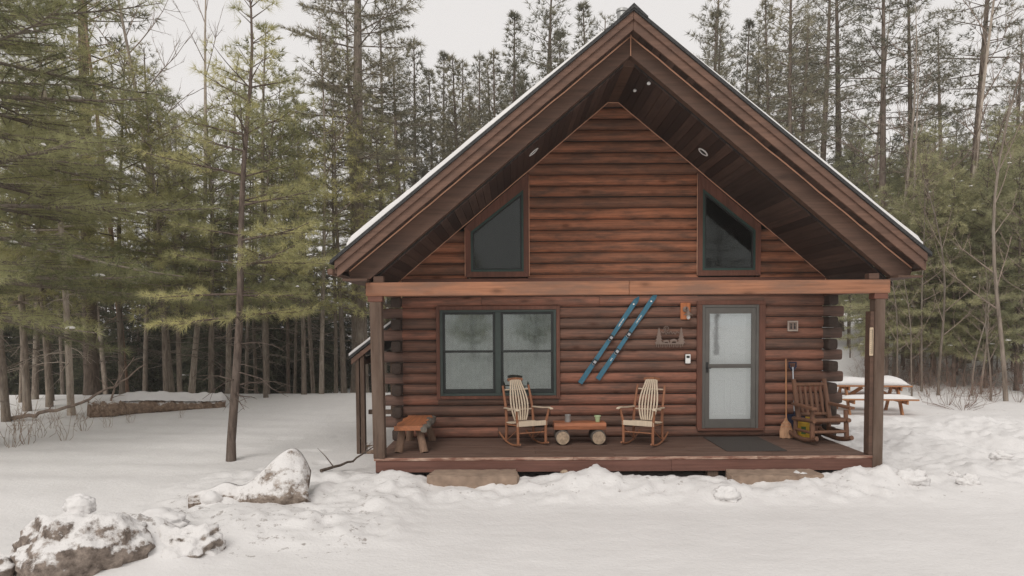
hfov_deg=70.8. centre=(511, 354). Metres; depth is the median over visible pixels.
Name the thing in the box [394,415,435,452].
plank bench
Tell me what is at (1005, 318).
sapling
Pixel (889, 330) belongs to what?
sapling
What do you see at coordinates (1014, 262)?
sapling
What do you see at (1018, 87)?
pine tree
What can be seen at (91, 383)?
pine tree
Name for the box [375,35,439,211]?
pine tree
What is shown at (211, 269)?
pine tree
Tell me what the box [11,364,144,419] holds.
fallen branch
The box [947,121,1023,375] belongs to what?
pine tree
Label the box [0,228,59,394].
hemlock tree
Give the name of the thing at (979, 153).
pine tree
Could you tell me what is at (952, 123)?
pine tree
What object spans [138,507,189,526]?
snow lump
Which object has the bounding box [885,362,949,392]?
brush
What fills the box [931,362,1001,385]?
brush
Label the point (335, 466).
fallen branch
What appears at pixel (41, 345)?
hemlock tree
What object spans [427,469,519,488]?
stone step
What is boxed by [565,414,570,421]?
tin can
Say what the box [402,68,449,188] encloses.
pine tree
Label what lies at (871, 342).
thermometer
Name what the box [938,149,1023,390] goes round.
pine tree
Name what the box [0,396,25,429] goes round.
dry weed
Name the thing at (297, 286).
pine tree
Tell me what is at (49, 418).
dry weed
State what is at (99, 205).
pine tree
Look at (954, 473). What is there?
snow clod
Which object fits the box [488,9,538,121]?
pine tree
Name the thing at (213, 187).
pine tree
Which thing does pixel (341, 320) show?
pine tree
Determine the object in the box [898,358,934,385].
brush
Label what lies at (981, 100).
tree
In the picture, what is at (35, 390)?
pine tree
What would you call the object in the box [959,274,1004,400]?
sapling
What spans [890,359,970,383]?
brush
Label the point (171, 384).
birch tree
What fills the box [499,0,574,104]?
pine tree
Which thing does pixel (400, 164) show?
pine tree
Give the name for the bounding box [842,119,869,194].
pine tree
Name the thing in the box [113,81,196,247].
pine tree
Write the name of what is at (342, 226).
pine tree
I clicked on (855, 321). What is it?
pine tree
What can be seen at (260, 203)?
pine tree
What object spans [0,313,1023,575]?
ground
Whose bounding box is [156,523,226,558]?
rock
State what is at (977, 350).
sapling
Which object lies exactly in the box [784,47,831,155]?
pine tree
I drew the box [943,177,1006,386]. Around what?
sapling
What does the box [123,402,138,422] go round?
dry weed
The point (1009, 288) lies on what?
sapling
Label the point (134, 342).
hemlock tree
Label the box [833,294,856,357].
sapling
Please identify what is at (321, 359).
pine tree
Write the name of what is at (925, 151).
pine tree
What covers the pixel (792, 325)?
house plate
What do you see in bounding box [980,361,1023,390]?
brush
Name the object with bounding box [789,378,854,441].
log rocking chair
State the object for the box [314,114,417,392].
pine tree
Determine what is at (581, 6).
pine tree
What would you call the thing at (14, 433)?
dry weed
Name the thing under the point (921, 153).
pine tree
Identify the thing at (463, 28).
sky
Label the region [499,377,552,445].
rocking chair
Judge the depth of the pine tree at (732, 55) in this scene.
44.13 m
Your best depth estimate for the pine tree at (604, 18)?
47.88 m
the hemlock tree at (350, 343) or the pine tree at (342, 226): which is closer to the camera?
the hemlock tree at (350, 343)
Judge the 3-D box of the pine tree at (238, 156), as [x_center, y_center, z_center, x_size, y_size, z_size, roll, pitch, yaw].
[-7.938,-4.519,23.210,3.411,12.301,3.852,-1,3,-25]
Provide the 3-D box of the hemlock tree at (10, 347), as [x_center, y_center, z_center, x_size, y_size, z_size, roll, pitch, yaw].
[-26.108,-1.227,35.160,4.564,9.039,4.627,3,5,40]
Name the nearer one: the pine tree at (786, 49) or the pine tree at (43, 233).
the pine tree at (43, 233)
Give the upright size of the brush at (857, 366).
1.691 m
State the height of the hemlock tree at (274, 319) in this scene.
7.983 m
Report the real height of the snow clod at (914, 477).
0.319 m
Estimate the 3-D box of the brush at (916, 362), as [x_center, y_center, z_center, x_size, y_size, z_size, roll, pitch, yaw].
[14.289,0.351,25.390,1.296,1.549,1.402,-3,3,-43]
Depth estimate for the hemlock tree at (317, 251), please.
41.49 m
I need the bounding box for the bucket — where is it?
[797,417,809,436]
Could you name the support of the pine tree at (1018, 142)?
on the ground
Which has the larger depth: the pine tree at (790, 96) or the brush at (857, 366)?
the pine tree at (790, 96)
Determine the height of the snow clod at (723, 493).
0.260 m
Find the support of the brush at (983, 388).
on the ground
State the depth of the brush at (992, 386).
20.88 m
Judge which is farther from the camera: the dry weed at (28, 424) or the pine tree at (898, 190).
the pine tree at (898, 190)
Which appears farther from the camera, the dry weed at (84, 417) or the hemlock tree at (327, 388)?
the hemlock tree at (327, 388)
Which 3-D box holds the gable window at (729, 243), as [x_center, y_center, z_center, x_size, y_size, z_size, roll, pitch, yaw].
[3.742,-2.152,12.456,0.913,1.399,0.113,0,2,0]
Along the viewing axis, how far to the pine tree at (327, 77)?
31.48 m
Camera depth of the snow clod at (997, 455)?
11.56 m
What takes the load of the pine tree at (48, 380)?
on the ground
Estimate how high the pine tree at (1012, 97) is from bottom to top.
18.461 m
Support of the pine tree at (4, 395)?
on the ground
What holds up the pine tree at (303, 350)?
on the ground
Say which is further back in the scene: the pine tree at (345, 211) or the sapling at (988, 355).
the pine tree at (345, 211)
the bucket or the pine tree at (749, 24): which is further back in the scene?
the pine tree at (749, 24)
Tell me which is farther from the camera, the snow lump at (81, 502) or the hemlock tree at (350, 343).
the hemlock tree at (350, 343)
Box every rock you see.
[0,552,14,575]
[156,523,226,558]
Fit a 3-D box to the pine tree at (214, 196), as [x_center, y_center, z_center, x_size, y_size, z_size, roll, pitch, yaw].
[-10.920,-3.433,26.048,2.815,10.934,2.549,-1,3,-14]
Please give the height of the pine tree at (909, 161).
13.667 m
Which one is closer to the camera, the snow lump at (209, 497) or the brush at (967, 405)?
the snow lump at (209, 497)
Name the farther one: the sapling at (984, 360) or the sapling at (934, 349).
the sapling at (934, 349)
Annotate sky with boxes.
[0,0,1023,329]
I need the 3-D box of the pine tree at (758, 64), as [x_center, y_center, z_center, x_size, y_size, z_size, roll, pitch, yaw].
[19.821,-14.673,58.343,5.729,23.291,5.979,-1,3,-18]
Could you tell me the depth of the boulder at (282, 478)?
9.52 m
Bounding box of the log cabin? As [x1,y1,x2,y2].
[327,3,932,476]
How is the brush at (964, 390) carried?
on the ground
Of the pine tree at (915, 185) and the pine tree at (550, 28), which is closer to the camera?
the pine tree at (915, 185)
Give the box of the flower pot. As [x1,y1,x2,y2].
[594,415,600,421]
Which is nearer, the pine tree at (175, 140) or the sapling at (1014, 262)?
the sapling at (1014, 262)
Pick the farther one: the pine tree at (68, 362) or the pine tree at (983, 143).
the pine tree at (983, 143)
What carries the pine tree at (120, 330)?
on the ground
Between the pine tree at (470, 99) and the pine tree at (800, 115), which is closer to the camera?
the pine tree at (470, 99)
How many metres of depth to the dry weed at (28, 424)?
14.22 m
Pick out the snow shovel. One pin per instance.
(790, 416)
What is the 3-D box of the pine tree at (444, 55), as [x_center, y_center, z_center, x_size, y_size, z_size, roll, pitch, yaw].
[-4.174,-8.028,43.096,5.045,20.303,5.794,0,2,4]
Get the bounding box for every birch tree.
[58,0,212,391]
[129,0,271,392]
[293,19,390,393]
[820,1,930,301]
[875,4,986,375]
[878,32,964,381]
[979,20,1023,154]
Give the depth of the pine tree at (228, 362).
23.61 m
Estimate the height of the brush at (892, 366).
2.091 m
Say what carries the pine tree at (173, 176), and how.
on the ground
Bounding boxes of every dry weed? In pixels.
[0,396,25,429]
[0,404,39,447]
[15,390,40,444]
[24,410,58,437]
[36,409,57,429]
[46,399,81,440]
[73,397,100,430]
[98,399,116,426]
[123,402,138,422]
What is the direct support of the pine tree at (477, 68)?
on the ground
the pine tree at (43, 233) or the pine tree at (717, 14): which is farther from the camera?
the pine tree at (717, 14)
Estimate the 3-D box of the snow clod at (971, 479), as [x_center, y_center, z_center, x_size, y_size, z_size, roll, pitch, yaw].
[6.490,1.806,10.272,0.356,0.233,0.251,0,2,0]
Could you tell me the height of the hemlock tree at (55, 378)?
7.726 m
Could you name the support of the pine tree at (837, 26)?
on the ground
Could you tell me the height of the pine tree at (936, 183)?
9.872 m
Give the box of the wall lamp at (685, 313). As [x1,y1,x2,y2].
[680,303,692,319]
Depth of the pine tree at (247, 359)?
28.46 m
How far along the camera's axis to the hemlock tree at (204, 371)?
29.51 m
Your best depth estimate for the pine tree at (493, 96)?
37.56 m
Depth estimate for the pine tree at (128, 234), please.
19.72 m
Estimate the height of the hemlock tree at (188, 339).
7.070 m
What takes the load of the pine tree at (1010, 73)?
on the ground
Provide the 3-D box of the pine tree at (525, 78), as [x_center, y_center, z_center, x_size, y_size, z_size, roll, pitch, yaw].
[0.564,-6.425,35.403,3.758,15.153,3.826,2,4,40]
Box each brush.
[848,343,864,376]
[864,347,906,388]
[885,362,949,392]
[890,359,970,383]
[892,355,930,380]
[898,345,936,382]
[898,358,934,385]
[908,316,961,387]
[909,367,997,407]
[912,362,937,396]
[921,358,1001,410]
[923,356,953,390]
[928,342,967,405]
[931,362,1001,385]
[942,368,1014,396]
[943,360,1000,380]
[966,354,1020,384]
[973,368,1016,401]
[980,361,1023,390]
[998,352,1023,402]
[1009,366,1023,392]
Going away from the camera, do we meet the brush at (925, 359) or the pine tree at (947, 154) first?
the brush at (925, 359)
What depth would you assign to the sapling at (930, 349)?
24.57 m
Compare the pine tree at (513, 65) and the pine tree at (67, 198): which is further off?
the pine tree at (513, 65)
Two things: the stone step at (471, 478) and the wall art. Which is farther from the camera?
the wall art
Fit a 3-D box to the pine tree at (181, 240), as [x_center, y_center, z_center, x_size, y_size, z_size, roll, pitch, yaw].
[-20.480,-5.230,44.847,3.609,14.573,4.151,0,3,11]
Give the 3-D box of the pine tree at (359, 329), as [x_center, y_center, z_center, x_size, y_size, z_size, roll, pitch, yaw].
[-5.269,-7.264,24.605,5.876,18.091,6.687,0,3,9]
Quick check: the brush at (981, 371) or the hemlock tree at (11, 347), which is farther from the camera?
the hemlock tree at (11, 347)
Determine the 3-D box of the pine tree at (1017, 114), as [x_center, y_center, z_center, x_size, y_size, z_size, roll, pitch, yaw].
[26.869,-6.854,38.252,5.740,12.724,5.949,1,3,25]
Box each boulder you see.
[9,511,155,575]
[188,448,310,508]
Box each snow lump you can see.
[62,493,96,513]
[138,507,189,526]
[200,490,222,504]
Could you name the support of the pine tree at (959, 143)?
on the ground
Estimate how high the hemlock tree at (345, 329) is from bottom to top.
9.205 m
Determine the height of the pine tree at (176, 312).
9.646 m
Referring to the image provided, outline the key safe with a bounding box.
[685,354,690,362]
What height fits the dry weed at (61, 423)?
1.012 m
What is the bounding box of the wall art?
[655,326,684,347]
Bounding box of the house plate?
[787,321,797,330]
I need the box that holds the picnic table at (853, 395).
[832,375,919,414]
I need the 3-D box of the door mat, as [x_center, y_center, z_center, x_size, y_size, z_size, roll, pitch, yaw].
[3.793,1.466,11.827,0.940,0.011,1.380,0,2,0]
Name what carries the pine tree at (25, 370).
on the ground
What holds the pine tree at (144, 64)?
on the ground
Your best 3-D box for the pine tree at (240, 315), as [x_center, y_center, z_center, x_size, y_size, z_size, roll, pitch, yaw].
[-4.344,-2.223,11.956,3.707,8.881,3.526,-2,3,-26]
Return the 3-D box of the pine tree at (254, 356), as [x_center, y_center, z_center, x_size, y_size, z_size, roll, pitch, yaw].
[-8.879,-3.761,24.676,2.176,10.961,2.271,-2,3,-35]
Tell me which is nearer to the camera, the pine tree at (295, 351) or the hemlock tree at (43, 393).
the pine tree at (295, 351)
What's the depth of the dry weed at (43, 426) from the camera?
15.12 m
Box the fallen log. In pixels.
[87,391,225,417]
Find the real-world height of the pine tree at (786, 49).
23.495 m
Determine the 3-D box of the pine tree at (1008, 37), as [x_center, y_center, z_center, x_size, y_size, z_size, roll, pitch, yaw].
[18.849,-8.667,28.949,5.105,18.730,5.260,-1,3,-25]
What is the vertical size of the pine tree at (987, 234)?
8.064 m
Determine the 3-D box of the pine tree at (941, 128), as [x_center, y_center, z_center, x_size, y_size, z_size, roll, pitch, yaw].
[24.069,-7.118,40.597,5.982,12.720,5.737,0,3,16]
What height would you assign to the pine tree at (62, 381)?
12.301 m
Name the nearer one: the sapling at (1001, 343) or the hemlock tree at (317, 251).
the sapling at (1001, 343)
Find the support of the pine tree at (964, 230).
on the ground
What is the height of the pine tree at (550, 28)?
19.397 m
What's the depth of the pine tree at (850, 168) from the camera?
34.17 m
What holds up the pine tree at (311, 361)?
on the ground
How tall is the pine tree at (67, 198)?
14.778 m
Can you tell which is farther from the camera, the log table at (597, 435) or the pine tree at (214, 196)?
the pine tree at (214, 196)
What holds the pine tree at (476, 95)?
on the ground
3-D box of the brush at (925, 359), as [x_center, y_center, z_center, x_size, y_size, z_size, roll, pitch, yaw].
[14.092,-0.030,24.125,1.351,2.613,1.476,-2,3,-38]
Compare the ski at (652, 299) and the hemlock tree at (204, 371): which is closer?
the ski at (652, 299)
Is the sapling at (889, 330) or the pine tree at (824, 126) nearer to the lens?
the sapling at (889, 330)
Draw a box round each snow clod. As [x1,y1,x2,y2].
[712,485,740,502]
[896,467,930,486]
[948,470,960,476]
[955,473,980,485]
[988,450,1013,460]
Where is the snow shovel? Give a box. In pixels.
[787,362,804,437]
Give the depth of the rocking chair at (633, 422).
11.98 m
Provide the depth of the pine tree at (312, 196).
62.47 m
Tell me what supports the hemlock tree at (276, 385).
on the ground
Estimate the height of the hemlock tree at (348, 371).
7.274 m
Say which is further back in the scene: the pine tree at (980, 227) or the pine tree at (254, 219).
the pine tree at (254, 219)
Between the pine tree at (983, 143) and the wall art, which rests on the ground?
the pine tree at (983, 143)
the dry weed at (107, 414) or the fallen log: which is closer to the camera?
the dry weed at (107, 414)
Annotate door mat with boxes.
[704,436,786,450]
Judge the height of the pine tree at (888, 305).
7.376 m
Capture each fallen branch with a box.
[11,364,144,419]
[104,357,137,400]
[318,435,372,471]
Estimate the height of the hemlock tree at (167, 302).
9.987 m
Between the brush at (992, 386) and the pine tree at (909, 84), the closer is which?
the brush at (992, 386)
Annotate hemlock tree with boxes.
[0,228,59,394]
[1,259,31,394]
[3,294,17,387]
[9,234,79,394]
[39,236,102,394]
[39,295,114,394]
[54,267,142,394]
[74,281,140,394]
[100,255,176,393]
[122,279,152,379]
[131,266,199,391]
[136,238,188,382]
[153,248,208,384]
[172,221,274,393]
[172,275,220,387]
[174,188,296,393]
[243,215,339,393]
[245,236,308,392]
[250,255,317,393]
[274,271,340,393]
[297,249,346,381]
[311,243,351,388]
[325,282,351,384]
[339,298,396,392]
[347,297,391,390]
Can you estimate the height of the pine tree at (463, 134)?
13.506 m
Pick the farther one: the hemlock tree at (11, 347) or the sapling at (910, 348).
the hemlock tree at (11, 347)
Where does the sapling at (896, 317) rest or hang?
on the ground
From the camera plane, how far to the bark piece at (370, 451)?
13.09 m
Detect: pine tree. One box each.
[0,0,184,415]
[0,0,227,407]
[0,3,66,421]
[0,52,125,400]
[0,57,133,411]
[0,91,49,402]
[0,100,112,406]
[7,63,105,399]
[8,0,165,394]
[33,0,147,391]
[33,93,71,394]
[37,42,208,394]
[55,112,128,393]
[69,88,244,391]
[71,81,263,391]
[91,118,137,334]
[108,41,203,248]
[110,115,180,391]
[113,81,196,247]
[125,0,338,461]
[131,103,289,392]
[137,123,202,251]
[155,123,196,288]
[160,154,206,290]
[167,106,246,359]
[184,93,334,397]
[188,68,287,393]
[190,155,236,262]
[214,100,271,393]
[214,121,360,394]
[217,19,318,393]
[221,85,285,393]
[236,159,269,265]
[237,133,294,277]
[253,61,308,393]
[257,0,448,392]
[265,87,337,393]
[265,108,392,392]
[267,122,321,325]
[274,106,320,393]
[274,138,326,252]
[303,17,373,392]
[310,5,412,358]
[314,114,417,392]
[321,124,388,267]
[327,93,417,392]
[330,174,365,246]
[336,14,418,219]
[344,48,431,362]
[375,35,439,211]
[376,129,420,205]
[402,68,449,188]
[405,49,461,186]
[428,53,480,278]
[437,58,478,163]
[449,91,480,153]
[454,52,493,147]
[464,60,507,124]
[477,48,510,127]
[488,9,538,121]
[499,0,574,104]
[500,59,525,109]
[509,68,530,105]
[522,7,566,93]
[544,27,569,70]
[571,0,596,51]
[579,11,615,45]
[683,0,760,104]
[700,5,738,85]
[705,21,745,91]
[734,18,766,111]
[738,31,785,121]
[742,0,843,152]
[744,0,805,137]
[745,0,849,135]
[762,12,860,169]
[770,68,820,155]
[777,0,876,169]
[780,0,907,330]
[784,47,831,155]
[817,0,966,319]
[822,137,891,347]
[823,115,889,327]
[831,181,947,374]
[838,154,923,336]
[840,122,936,337]
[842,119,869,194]
[844,154,962,365]
[854,151,992,385]
[858,0,974,358]
[885,164,1023,386]
[889,128,1009,369]
[889,144,952,348]
[890,133,942,202]
[892,22,987,161]
[900,0,1023,362]
[915,199,1008,375]
[919,115,963,170]
[923,156,1023,387]
[927,143,1011,301]
[930,142,970,345]
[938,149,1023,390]
[944,158,1016,360]
[945,107,967,159]
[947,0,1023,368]
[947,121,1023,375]
[951,104,1023,347]
[957,128,1023,382]
[959,139,994,328]
[974,37,1023,148]
[974,100,1023,310]
[981,138,1023,306]
[989,106,1023,157]
[990,75,1023,138]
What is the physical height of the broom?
1.360 m
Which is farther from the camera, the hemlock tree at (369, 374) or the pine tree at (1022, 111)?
the hemlock tree at (369, 374)
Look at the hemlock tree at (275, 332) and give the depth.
33.55 m
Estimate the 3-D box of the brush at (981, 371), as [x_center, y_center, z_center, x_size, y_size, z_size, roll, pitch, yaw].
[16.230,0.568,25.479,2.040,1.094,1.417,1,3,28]
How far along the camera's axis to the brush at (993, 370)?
24.77 m
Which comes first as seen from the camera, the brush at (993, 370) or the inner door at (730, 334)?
the inner door at (730, 334)
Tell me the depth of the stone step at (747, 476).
10.33 m
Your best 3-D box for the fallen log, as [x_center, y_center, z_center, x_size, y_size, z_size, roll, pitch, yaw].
[-9.254,1.310,18.963,3.346,0.740,0.574,-2,3,-35]
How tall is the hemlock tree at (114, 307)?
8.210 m
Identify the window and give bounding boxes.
[440,310,555,395]
[471,190,523,271]
[703,189,755,269]
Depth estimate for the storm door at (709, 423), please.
12.50 m
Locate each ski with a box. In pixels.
[578,296,639,383]
[596,295,656,379]
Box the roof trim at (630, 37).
[349,35,911,306]
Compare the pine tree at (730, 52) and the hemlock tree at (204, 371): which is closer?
the hemlock tree at (204, 371)
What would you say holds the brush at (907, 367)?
on the ground
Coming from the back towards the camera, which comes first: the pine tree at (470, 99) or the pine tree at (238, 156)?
the pine tree at (470, 99)
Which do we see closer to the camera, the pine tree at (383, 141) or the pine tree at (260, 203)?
the pine tree at (383, 141)
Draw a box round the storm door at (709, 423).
[705,307,755,427]
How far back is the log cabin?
12.39 m
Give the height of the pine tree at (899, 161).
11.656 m
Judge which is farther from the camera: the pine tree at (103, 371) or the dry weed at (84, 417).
the pine tree at (103, 371)
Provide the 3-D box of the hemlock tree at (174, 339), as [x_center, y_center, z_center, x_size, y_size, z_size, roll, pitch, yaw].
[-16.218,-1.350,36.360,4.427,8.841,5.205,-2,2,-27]
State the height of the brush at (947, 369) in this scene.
1.971 m
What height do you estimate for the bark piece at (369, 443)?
0.208 m
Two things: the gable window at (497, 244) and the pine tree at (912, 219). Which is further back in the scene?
the pine tree at (912, 219)
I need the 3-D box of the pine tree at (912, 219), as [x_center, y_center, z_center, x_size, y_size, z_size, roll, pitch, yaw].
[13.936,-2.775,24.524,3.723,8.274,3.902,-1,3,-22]
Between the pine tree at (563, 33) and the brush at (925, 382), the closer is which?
the brush at (925, 382)
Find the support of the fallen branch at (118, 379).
attached to the fallen log
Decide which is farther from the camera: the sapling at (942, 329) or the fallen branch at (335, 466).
the sapling at (942, 329)
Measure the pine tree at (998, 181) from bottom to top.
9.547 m
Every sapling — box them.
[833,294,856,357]
[872,265,900,374]
[885,280,921,376]
[888,280,934,395]
[897,173,971,391]
[909,279,942,375]
[912,142,977,394]
[924,296,952,385]
[933,240,967,381]
[943,34,1023,400]
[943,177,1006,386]
[953,273,1003,395]
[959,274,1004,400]
[972,244,1013,393]
[983,255,1023,390]
[986,211,1023,308]
[993,216,1023,393]
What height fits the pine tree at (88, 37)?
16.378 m
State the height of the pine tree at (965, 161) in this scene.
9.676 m
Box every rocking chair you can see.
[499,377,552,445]
[616,377,668,445]
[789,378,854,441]
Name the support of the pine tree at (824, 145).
on the ground
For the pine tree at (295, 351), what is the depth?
25.69 m
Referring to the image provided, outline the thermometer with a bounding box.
[869,328,873,355]
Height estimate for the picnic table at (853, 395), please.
1.030 m
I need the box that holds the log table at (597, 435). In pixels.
[553,420,605,444]
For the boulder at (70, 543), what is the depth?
6.99 m
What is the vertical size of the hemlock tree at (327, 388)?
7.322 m
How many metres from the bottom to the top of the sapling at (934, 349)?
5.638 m
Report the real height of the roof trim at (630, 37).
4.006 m
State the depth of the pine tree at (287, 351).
24.40 m
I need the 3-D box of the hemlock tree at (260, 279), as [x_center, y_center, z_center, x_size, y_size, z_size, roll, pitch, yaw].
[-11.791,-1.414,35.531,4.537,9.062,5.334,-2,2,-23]
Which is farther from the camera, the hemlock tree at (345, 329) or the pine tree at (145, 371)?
the hemlock tree at (345, 329)
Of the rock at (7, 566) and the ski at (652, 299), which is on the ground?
the rock at (7, 566)
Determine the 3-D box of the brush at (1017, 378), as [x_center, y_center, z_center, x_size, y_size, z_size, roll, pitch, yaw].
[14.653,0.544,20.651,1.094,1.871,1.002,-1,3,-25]
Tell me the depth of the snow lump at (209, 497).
9.41 m
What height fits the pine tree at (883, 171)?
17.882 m
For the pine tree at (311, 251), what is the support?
on the ground
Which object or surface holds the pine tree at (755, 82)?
on the ground
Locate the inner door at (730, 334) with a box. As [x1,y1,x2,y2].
[709,313,750,418]
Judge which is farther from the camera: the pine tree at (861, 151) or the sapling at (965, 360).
the pine tree at (861, 151)
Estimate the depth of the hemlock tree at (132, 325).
41.99 m
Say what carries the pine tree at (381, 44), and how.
on the ground
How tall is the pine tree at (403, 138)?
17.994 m
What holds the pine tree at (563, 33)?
on the ground
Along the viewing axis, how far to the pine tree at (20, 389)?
21.18 m
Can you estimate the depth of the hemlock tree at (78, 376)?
29.70 m
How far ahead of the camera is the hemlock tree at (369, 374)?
38.95 m
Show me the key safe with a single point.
(687, 358)
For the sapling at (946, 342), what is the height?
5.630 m
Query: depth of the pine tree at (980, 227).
29.39 m
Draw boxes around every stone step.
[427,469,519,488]
[726,469,823,484]
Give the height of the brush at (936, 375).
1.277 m
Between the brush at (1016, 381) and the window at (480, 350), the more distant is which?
the brush at (1016, 381)
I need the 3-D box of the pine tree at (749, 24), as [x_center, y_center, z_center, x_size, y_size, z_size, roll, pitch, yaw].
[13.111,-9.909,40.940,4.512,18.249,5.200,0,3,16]
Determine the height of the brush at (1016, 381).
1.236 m
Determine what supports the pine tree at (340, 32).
on the ground
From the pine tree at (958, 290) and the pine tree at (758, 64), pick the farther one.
the pine tree at (758, 64)
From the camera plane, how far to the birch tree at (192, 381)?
22.54 m
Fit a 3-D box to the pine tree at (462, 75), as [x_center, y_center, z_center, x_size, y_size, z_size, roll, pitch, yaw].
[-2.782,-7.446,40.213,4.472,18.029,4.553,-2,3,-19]
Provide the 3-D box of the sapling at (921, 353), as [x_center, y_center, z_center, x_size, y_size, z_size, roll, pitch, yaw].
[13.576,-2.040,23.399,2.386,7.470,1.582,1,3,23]
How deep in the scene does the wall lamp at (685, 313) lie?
12.45 m
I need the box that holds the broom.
[779,359,792,438]
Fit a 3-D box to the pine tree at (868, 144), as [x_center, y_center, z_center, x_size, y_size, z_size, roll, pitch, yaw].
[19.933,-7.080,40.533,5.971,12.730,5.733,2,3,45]
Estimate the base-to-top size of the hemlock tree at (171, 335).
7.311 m
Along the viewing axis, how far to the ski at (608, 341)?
12.45 m

